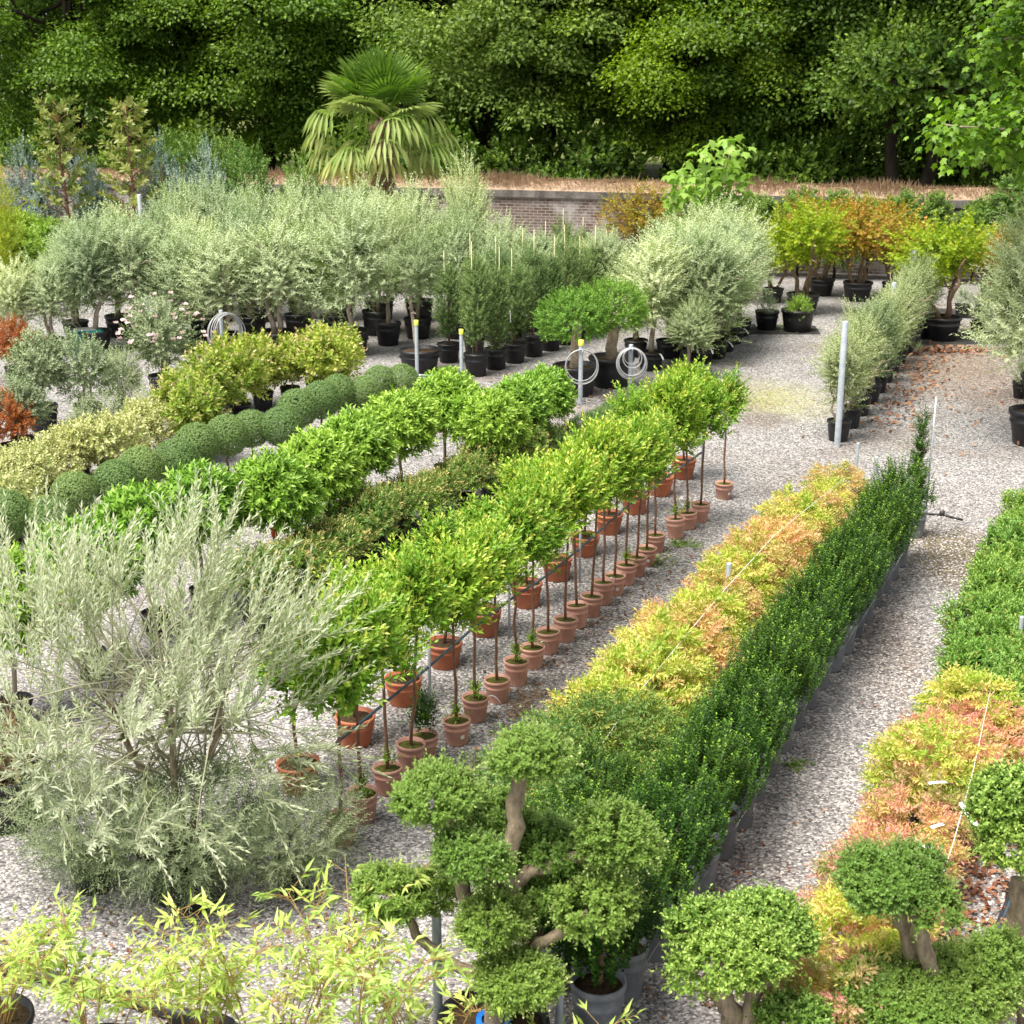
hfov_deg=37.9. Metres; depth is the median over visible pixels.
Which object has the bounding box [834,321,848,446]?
post
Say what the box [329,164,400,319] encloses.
olive tree
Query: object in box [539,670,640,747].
feathery shrub
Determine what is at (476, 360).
narrow column
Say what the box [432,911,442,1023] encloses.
post
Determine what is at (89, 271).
olive tree
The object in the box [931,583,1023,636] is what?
green shrub
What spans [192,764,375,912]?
grey shrub
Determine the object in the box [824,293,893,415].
hedge olive
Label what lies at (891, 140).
leaning tree
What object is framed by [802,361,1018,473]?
fallen leaves
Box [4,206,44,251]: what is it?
lime laurel
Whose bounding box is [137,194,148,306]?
post
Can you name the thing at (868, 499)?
evergreen shrub
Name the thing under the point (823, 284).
maple tree
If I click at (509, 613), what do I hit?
pipe post
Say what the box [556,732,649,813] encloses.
evergreen shrub
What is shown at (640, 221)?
maple tree
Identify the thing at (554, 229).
narrow column
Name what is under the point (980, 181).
undergrowth bush
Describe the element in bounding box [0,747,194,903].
grey shrub
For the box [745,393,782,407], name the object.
weeds
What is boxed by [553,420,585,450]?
clipped dome
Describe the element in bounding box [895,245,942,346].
hedge olive
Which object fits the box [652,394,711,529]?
bay standard
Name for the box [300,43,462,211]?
fan palm
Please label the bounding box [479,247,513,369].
narrow column
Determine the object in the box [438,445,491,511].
bronze tipped shrub
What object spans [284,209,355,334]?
olive tree
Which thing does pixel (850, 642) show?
evergreen shrub
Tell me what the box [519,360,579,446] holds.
laurel standard
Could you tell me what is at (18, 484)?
variegated shrub
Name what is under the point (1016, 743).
feathery shrub
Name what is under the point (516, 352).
narrow column
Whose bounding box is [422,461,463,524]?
bronze tipped shrub
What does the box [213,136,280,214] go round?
laurel shrub
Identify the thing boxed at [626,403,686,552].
bay standard
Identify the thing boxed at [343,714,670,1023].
cloud pruned tree
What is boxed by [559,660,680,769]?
feathery shrub
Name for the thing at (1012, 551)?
green shrub
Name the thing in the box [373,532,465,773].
bay standard
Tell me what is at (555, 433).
clipped dome
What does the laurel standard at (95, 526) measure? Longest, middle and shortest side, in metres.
1.779 x 1.250 x 1.205 m
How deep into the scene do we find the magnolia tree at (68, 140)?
42.26 m
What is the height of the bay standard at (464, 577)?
2.030 m
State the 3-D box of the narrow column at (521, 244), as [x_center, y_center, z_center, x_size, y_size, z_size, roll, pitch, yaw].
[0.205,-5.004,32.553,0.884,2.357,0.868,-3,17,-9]
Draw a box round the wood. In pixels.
[0,1,1006,172]
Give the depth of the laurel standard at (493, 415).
20.41 m
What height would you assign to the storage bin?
0.484 m
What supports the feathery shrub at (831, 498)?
on the gravel yard at (766, 443)
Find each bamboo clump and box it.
[0,882,222,1023]
[0,890,97,1023]
[86,904,299,1023]
[127,857,435,1023]
[251,857,472,1023]
[311,932,503,1023]
[524,998,645,1023]
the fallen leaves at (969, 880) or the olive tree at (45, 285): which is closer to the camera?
the fallen leaves at (969, 880)
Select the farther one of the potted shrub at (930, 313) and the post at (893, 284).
the potted shrub at (930, 313)
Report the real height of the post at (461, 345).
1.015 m
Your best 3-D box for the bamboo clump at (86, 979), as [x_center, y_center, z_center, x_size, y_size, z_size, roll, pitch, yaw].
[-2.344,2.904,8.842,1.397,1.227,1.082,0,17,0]
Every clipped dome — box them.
[540,428,575,459]
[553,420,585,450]
[567,410,603,436]
[585,404,616,426]
[599,395,629,416]
[613,385,650,410]
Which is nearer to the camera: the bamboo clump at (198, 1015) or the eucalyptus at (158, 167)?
the bamboo clump at (198, 1015)
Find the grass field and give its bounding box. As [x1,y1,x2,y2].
[0,137,1019,184]
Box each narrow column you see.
[426,251,465,362]
[453,241,496,376]
[456,250,489,351]
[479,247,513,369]
[483,236,513,345]
[498,248,534,363]
[509,228,532,336]
[514,237,553,356]
[535,220,552,259]
[537,235,567,350]
[549,208,576,321]
[551,225,587,344]
[563,240,600,339]
[573,223,591,309]
[582,225,609,333]
[597,230,624,313]
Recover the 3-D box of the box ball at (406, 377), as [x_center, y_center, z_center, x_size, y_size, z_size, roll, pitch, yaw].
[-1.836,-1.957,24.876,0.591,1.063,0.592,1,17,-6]
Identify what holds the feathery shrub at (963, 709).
on the gravel yard at (766, 443)
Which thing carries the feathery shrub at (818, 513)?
on the gravel yard at (766, 443)
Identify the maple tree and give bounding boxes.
[594,176,680,247]
[760,222,798,302]
[763,189,855,313]
[766,188,858,296]
[822,190,933,301]
[856,202,937,291]
[870,203,1000,341]
[971,224,1022,300]
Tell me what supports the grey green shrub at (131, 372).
on the gravel yard at (766, 443)
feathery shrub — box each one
[429,779,581,908]
[468,707,643,876]
[497,732,645,806]
[509,681,672,785]
[526,742,664,819]
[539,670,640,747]
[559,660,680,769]
[566,682,692,782]
[582,632,712,747]
[585,646,674,689]
[600,604,723,715]
[614,595,744,681]
[633,576,755,669]
[664,562,771,650]
[686,542,785,615]
[699,529,803,608]
[718,513,827,600]
[742,505,823,581]
[743,927,888,1023]
[751,480,843,547]
[778,482,851,534]
[788,877,945,1023]
[790,879,944,970]
[796,457,870,522]
[799,475,857,522]
[804,826,959,947]
[830,815,956,872]
[839,780,978,887]
[849,756,977,847]
[857,711,988,826]
[865,701,1005,787]
[893,725,1015,829]
[900,699,1008,771]
[906,661,1023,753]
[937,688,1023,762]
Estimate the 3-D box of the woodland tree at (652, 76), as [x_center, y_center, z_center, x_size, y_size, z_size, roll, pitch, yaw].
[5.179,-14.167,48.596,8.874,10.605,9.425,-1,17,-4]
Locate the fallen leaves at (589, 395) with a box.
[472,373,626,404]
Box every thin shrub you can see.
[62,388,108,439]
[93,383,136,417]
[128,379,162,436]
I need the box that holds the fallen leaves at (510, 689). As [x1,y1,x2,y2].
[452,547,704,749]
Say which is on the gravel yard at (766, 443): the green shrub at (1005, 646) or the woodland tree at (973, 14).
the green shrub at (1005, 646)
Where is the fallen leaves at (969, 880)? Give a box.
[856,743,1023,942]
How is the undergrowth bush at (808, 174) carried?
on the grass field
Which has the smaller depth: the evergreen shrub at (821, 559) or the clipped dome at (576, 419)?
the evergreen shrub at (821, 559)
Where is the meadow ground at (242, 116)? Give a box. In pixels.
[0,59,884,154]
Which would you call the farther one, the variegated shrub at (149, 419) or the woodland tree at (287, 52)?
the woodland tree at (287, 52)
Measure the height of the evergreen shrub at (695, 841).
1.299 m
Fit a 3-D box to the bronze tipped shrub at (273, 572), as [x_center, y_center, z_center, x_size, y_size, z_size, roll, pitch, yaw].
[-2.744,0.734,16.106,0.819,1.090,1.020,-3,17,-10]
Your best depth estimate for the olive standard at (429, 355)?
28.55 m
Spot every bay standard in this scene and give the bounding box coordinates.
[240,616,319,796]
[264,588,411,848]
[300,550,388,748]
[326,570,413,824]
[345,573,438,795]
[358,530,422,707]
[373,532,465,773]
[400,498,474,670]
[411,532,509,746]
[447,517,525,723]
[449,487,501,637]
[459,511,548,703]
[482,473,559,686]
[486,444,554,609]
[489,452,585,654]
[489,494,577,669]
[531,435,616,628]
[539,441,574,581]
[546,445,611,642]
[557,428,599,557]
[565,408,645,605]
[580,439,630,617]
[585,420,667,595]
[593,412,628,535]
[601,376,653,514]
[616,409,668,585]
[618,411,681,576]
[625,357,711,538]
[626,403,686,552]
[636,414,680,566]
[645,368,691,496]
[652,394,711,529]
[665,354,711,479]
[680,366,744,522]
[715,361,751,499]
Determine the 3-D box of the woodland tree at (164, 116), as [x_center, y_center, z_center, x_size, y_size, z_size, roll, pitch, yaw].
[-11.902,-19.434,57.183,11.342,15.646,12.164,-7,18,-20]
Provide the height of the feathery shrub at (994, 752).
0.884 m
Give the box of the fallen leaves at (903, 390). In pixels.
[863,340,970,432]
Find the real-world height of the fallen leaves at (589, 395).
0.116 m
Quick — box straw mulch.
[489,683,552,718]
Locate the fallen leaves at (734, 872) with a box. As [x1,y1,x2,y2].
[733,593,929,903]
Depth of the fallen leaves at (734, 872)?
12.33 m
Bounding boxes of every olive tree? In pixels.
[0,251,48,341]
[0,464,394,907]
[15,246,87,352]
[38,200,132,353]
[39,212,97,339]
[74,206,136,337]
[86,191,170,349]
[133,186,185,337]
[136,211,218,352]
[146,165,215,323]
[151,205,236,339]
[165,216,259,346]
[169,174,211,311]
[182,163,241,320]
[204,185,276,338]
[212,213,324,354]
[229,174,267,312]
[230,172,285,321]
[265,169,325,311]
[266,177,328,335]
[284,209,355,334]
[286,175,399,355]
[291,187,375,327]
[299,179,375,321]
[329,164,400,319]
[341,179,414,335]
[360,200,421,346]
[385,194,448,338]
[387,171,448,315]
[422,198,486,338]
[424,195,489,315]
[433,142,499,248]
[461,229,520,339]
[477,208,536,330]
[501,239,568,332]
[509,225,580,321]
[556,229,605,321]
[572,218,630,284]
[594,233,659,357]
[604,218,694,370]
[621,208,709,358]
[641,211,722,348]
[656,291,725,370]
[658,200,754,317]
[666,227,756,364]
[673,196,740,246]
[674,212,767,359]
[690,187,752,319]
[700,225,781,351]
[707,206,776,344]
[714,199,778,336]
[950,192,1023,446]
[997,230,1023,398]
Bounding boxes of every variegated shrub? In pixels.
[0,437,66,492]
[0,446,42,500]
[0,463,51,545]
[1,429,86,496]
[40,414,124,483]
[65,406,156,481]
[106,391,180,463]
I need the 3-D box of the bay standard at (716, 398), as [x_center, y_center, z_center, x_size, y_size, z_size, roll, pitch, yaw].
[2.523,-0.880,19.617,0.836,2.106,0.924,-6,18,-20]
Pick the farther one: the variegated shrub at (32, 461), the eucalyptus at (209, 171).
the eucalyptus at (209, 171)
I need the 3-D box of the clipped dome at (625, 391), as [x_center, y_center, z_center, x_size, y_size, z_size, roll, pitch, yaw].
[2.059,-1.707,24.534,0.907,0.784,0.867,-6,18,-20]
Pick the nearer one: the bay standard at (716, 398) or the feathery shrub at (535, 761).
the feathery shrub at (535, 761)
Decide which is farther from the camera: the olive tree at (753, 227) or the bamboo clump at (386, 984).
the olive tree at (753, 227)
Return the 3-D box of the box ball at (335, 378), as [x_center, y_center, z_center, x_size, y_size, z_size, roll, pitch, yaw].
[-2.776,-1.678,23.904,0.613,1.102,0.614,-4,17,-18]
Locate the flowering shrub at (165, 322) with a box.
[113,288,207,394]
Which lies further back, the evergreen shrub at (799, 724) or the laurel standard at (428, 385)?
the laurel standard at (428, 385)
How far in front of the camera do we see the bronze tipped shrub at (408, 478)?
19.07 m
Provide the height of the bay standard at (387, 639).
2.191 m
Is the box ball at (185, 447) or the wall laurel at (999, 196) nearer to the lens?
the box ball at (185, 447)
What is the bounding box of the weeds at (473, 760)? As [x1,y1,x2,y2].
[453,749,485,768]
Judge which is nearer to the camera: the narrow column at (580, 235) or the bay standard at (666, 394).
the bay standard at (666, 394)
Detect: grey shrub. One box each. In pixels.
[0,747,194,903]
[29,737,308,933]
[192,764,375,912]
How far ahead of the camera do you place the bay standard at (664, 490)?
20.98 m
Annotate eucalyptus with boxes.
[0,131,45,213]
[21,169,70,224]
[65,146,106,227]
[75,152,113,229]
[133,124,189,228]
[163,159,209,207]
[185,134,234,209]
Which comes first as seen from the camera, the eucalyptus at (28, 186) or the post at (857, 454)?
the post at (857, 454)
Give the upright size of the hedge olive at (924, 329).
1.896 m
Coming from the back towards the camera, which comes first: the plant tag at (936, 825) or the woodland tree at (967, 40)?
the woodland tree at (967, 40)
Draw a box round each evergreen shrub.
[488,800,569,990]
[526,774,617,939]
[538,820,676,1023]
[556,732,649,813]
[599,815,687,1002]
[614,771,714,962]
[620,746,734,911]
[653,712,764,892]
[674,687,774,860]
[686,658,795,831]
[704,649,801,802]
[725,615,825,777]
[739,601,830,752]
[758,594,840,730]
[764,566,851,709]
[782,558,864,690]
[790,537,878,672]
[805,523,889,654]
[817,516,893,637]
[825,500,900,622]
[841,486,914,607]
[853,479,926,593]
[857,467,926,579]
[862,449,937,567]
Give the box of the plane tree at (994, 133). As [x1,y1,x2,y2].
[903,0,1023,189]
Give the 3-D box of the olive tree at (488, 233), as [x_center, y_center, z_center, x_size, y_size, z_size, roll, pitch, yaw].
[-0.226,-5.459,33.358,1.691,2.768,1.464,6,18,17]
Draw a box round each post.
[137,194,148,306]
[219,310,223,336]
[414,320,418,379]
[427,627,430,698]
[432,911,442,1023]
[459,329,462,370]
[508,585,509,638]
[554,942,564,1023]
[578,339,583,404]
[579,519,581,582]
[628,344,632,395]
[725,562,731,630]
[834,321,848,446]
[853,443,859,489]
[873,457,878,485]
[886,282,896,356]
[1018,616,1023,633]
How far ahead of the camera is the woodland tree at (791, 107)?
45.80 m
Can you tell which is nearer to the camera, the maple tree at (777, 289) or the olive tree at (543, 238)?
the olive tree at (543, 238)
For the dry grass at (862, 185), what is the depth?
43.18 m
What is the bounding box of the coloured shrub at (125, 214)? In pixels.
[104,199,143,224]
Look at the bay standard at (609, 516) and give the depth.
19.31 m
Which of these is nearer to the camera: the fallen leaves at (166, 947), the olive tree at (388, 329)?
the fallen leaves at (166, 947)
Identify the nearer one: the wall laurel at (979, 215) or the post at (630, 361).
the post at (630, 361)
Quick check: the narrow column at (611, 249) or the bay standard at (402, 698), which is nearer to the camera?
the bay standard at (402, 698)
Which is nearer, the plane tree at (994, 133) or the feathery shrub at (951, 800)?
the feathery shrub at (951, 800)
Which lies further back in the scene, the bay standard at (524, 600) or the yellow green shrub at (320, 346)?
the yellow green shrub at (320, 346)
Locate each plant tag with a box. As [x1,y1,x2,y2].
[927,781,946,784]
[930,823,944,828]
[959,802,977,829]
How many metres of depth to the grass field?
82.68 m
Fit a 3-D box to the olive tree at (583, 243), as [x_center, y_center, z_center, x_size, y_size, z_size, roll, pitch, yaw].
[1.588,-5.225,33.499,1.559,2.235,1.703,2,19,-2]
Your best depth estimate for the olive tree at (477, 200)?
34.23 m
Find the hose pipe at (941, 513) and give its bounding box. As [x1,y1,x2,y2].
[927,510,962,520]
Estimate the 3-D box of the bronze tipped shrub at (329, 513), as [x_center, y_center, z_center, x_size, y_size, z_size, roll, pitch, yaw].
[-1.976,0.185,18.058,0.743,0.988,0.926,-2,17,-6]
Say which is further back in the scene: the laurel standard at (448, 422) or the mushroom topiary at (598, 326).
the mushroom topiary at (598, 326)
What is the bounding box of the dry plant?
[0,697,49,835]
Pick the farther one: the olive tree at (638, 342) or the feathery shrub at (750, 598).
the olive tree at (638, 342)
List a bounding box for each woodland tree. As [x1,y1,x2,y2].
[0,0,199,167]
[72,0,320,152]
[130,0,382,171]
[240,0,509,150]
[343,0,602,159]
[344,0,681,171]
[539,0,822,172]
[561,0,831,177]
[584,0,854,137]
[614,0,994,173]
[721,0,1023,184]
[838,0,1022,171]
[904,0,1023,152]
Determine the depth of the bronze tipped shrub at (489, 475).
20.29 m
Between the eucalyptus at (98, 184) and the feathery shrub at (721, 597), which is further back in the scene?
the eucalyptus at (98, 184)
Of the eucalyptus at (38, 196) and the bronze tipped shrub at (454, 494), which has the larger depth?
the eucalyptus at (38, 196)
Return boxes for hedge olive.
[803,320,883,441]
[821,308,885,428]
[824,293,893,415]
[834,286,911,404]
[862,292,910,392]
[873,278,917,382]
[875,274,922,372]
[878,265,929,363]
[887,247,937,354]
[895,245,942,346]
[911,247,946,321]
[915,255,947,338]
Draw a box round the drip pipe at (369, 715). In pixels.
[331,451,701,747]
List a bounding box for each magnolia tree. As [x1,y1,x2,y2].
[20,92,96,224]
[95,95,166,224]
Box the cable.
[995,882,1010,931]
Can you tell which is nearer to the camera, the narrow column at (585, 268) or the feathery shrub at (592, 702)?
the feathery shrub at (592, 702)
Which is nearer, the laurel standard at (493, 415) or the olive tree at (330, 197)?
the laurel standard at (493, 415)
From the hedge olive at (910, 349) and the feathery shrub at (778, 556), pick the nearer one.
the feathery shrub at (778, 556)
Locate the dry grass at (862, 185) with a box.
[0,164,1019,198]
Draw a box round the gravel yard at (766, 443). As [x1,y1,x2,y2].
[0,257,1023,1023]
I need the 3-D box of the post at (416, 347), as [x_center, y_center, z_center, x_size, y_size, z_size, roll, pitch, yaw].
[-1.805,-3.038,28.300,0.088,1.215,0.085,0,17,0]
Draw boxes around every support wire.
[599,479,842,748]
[944,693,989,870]
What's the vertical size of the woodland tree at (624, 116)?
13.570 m
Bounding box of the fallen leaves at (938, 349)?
[913,342,1006,357]
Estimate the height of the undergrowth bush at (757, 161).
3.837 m
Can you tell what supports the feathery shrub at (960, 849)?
on the gravel yard at (766, 443)
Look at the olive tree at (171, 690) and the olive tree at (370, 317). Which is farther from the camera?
the olive tree at (370, 317)
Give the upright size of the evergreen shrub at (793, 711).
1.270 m
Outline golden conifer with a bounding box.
[0,163,26,282]
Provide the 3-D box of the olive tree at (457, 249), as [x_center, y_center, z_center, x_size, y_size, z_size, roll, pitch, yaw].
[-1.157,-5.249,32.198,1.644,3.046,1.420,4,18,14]
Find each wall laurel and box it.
[739,190,786,240]
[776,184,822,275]
[815,186,860,278]
[842,192,887,273]
[874,185,926,276]
[906,188,957,260]
[951,195,1002,281]
[980,167,1023,267]
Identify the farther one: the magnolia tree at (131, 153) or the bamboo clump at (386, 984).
the magnolia tree at (131, 153)
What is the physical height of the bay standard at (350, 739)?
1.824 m
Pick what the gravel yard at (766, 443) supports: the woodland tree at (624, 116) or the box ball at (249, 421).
the box ball at (249, 421)
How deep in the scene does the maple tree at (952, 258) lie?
31.77 m
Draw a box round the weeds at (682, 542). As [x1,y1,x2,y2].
[668,536,705,549]
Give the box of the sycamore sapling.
[660,134,756,225]
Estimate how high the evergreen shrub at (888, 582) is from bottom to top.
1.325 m
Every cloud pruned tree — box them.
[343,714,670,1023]
[649,878,837,1023]
[815,823,1023,1023]
[954,747,1023,1023]
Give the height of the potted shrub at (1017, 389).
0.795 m
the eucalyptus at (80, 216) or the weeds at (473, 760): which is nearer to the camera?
the weeds at (473, 760)
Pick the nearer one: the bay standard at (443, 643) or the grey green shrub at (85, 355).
the bay standard at (443, 643)
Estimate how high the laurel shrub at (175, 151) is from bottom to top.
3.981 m
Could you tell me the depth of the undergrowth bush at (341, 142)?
49.73 m
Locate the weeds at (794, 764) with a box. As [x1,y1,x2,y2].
[782,756,816,772]
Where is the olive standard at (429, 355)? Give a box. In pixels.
[379,220,453,374]
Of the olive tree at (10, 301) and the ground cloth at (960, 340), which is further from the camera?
the ground cloth at (960, 340)
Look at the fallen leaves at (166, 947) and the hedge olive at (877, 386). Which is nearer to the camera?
the fallen leaves at (166, 947)
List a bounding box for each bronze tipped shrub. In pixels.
[221,536,294,635]
[227,526,353,607]
[251,535,343,612]
[282,513,360,591]
[313,513,380,588]
[320,478,418,541]
[321,497,376,570]
[338,480,403,568]
[373,479,461,548]
[382,470,442,537]
[409,462,463,530]
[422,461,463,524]
[433,453,508,494]
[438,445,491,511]
[449,438,548,500]
[467,446,520,494]
[501,424,552,469]
[512,423,552,477]
[542,419,568,455]
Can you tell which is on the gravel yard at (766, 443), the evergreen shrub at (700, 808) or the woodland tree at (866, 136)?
the evergreen shrub at (700, 808)
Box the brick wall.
[0,169,1011,278]
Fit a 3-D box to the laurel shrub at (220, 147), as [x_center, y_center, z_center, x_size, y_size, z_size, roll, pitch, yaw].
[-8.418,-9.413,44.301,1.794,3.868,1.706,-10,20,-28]
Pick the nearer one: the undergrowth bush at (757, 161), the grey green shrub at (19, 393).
the grey green shrub at (19, 393)
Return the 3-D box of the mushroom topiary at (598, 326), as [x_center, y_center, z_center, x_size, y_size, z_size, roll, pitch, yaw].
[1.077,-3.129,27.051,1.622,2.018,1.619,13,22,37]
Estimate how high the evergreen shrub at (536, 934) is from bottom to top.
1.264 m
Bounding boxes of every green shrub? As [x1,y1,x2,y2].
[0,320,69,432]
[0,368,59,447]
[40,325,130,420]
[95,343,145,412]
[146,361,221,434]
[157,369,232,453]
[172,342,264,432]
[182,324,243,410]
[202,331,275,416]
[238,325,294,410]
[250,326,315,403]
[283,318,352,390]
[288,321,366,403]
[329,320,367,389]
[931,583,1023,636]
[932,611,1023,666]
[934,629,1018,709]
[958,550,1023,600]
[962,659,1023,758]
[963,537,1023,581]
[972,628,1023,690]
[975,513,1023,560]
[976,610,1023,646]
[994,505,1023,558]
[998,485,1023,514]
[1002,586,1023,617]
[1004,556,1023,594]
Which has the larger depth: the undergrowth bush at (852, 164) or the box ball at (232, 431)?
the undergrowth bush at (852, 164)
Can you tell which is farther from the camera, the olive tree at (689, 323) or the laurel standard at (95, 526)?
the olive tree at (689, 323)
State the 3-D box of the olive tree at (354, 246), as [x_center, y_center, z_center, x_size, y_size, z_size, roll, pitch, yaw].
[-3.444,-4.957,30.161,2.299,3.671,2.359,-10,23,-33]
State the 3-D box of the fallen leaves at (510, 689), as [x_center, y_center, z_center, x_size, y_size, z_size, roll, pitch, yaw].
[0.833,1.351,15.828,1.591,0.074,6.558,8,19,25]
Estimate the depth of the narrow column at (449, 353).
29.79 m
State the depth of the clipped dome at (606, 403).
23.93 m
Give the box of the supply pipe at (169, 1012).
[0,959,238,1023]
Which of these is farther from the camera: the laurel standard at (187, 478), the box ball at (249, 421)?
the box ball at (249, 421)
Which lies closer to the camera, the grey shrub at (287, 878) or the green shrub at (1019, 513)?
the grey shrub at (287, 878)
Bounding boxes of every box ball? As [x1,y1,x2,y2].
[0,488,33,549]
[22,495,73,537]
[50,470,98,514]
[92,459,141,501]
[119,445,164,488]
[155,438,199,479]
[174,421,220,467]
[207,413,249,473]
[235,409,271,463]
[260,405,303,446]
[276,388,318,428]
[301,380,341,427]
[321,373,356,415]
[346,375,380,407]
[364,364,396,395]
[385,363,419,390]
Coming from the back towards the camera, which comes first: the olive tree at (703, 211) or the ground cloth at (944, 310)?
the ground cloth at (944, 310)
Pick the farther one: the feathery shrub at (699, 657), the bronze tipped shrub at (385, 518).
the bronze tipped shrub at (385, 518)
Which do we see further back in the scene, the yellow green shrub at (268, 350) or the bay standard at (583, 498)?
the yellow green shrub at (268, 350)
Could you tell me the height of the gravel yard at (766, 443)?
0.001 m
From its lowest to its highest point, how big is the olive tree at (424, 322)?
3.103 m
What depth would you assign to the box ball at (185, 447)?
19.53 m
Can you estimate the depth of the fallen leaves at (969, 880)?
11.13 m
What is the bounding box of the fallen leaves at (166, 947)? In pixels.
[3,834,457,1020]
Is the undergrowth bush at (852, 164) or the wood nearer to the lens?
the undergrowth bush at (852, 164)
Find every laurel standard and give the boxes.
[0,540,70,724]
[25,505,145,681]
[83,476,193,638]
[152,455,249,613]
[229,444,331,596]
[274,424,365,519]
[316,401,399,479]
[362,384,443,478]
[405,363,482,469]
[435,379,486,489]
[453,385,534,496]
[489,371,557,462]
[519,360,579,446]
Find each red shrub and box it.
[0,311,35,383]
[0,384,37,455]
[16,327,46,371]
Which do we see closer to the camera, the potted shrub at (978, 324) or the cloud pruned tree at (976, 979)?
the cloud pruned tree at (976, 979)
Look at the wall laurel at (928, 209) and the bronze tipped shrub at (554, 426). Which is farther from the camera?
the wall laurel at (928, 209)
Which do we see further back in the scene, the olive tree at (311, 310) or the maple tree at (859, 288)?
the maple tree at (859, 288)
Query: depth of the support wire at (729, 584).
15.12 m
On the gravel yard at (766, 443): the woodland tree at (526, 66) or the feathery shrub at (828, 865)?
the feathery shrub at (828, 865)
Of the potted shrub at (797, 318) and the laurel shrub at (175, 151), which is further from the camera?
the laurel shrub at (175, 151)
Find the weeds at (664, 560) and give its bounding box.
[621,549,681,573]
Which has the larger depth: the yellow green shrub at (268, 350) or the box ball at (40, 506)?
the yellow green shrub at (268, 350)
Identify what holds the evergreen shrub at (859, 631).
on the gravel yard at (766, 443)
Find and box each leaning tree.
[812,0,992,187]
[862,9,1023,188]
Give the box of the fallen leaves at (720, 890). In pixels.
[645,828,787,1017]
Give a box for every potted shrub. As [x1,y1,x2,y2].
[400,680,442,759]
[751,291,780,330]
[781,292,815,332]
[913,340,922,355]
[917,301,939,338]
[952,284,974,317]
[963,297,993,336]
[972,285,995,319]
[1008,358,1023,398]
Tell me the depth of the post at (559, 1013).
9.29 m
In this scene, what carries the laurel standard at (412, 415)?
on the gravel yard at (766, 443)
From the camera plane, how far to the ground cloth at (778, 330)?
33.40 m
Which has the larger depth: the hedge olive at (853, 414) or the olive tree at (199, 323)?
the olive tree at (199, 323)
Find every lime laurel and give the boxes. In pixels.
[0,208,27,273]
[0,222,22,273]
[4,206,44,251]
[4,221,49,278]
[30,214,67,256]
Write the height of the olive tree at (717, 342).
2.970 m
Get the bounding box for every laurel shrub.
[146,125,202,228]
[172,126,234,197]
[203,128,254,198]
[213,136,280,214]
[278,148,333,220]
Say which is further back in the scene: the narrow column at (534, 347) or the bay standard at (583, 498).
the narrow column at (534, 347)
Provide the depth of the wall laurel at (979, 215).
39.67 m
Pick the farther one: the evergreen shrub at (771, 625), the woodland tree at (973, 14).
the woodland tree at (973, 14)
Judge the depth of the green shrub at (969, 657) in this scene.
13.78 m
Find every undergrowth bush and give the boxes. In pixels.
[0,127,58,169]
[79,141,144,169]
[136,106,241,170]
[205,148,260,171]
[303,120,370,175]
[323,112,424,175]
[395,114,491,177]
[474,119,561,179]
[529,156,599,181]
[538,110,649,182]
[655,114,747,182]
[697,112,794,185]
[764,115,878,186]
[804,122,907,186]
[882,135,984,188]
[948,164,1018,188]
[967,148,1023,187]
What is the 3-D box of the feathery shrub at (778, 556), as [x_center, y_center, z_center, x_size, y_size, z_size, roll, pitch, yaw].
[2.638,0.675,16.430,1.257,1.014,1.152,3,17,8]
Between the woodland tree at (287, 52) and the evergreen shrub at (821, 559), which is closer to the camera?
the evergreen shrub at (821, 559)
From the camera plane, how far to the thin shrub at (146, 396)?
24.26 m
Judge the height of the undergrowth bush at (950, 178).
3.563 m
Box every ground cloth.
[749,324,819,333]
[853,308,1009,316]
[919,328,1019,344]
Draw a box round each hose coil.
[207,312,245,346]
[565,349,598,384]
[616,347,647,379]
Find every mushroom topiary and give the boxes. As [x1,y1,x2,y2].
[529,284,612,397]
[567,273,650,388]
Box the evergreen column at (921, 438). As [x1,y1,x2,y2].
[904,397,946,537]
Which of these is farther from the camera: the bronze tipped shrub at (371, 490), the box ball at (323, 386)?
the box ball at (323, 386)
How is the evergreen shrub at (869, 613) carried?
on the gravel yard at (766, 443)
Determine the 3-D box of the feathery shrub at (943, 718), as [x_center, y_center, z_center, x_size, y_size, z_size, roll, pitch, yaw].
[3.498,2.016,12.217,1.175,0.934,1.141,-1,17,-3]
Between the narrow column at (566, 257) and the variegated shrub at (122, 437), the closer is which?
the variegated shrub at (122, 437)
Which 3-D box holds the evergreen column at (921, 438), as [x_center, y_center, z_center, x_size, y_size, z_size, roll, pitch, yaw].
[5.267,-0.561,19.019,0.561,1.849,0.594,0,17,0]
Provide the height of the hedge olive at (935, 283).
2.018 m
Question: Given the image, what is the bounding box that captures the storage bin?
[70,327,103,353]
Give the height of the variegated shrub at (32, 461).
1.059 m
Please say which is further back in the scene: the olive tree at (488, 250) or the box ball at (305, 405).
the olive tree at (488, 250)
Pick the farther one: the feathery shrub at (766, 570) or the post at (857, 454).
the post at (857, 454)
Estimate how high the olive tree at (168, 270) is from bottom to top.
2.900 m
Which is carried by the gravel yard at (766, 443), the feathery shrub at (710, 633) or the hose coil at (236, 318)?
the feathery shrub at (710, 633)
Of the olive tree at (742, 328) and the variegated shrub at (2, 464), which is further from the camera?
the olive tree at (742, 328)
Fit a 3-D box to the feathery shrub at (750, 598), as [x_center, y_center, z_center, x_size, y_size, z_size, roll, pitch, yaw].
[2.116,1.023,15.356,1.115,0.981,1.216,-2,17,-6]

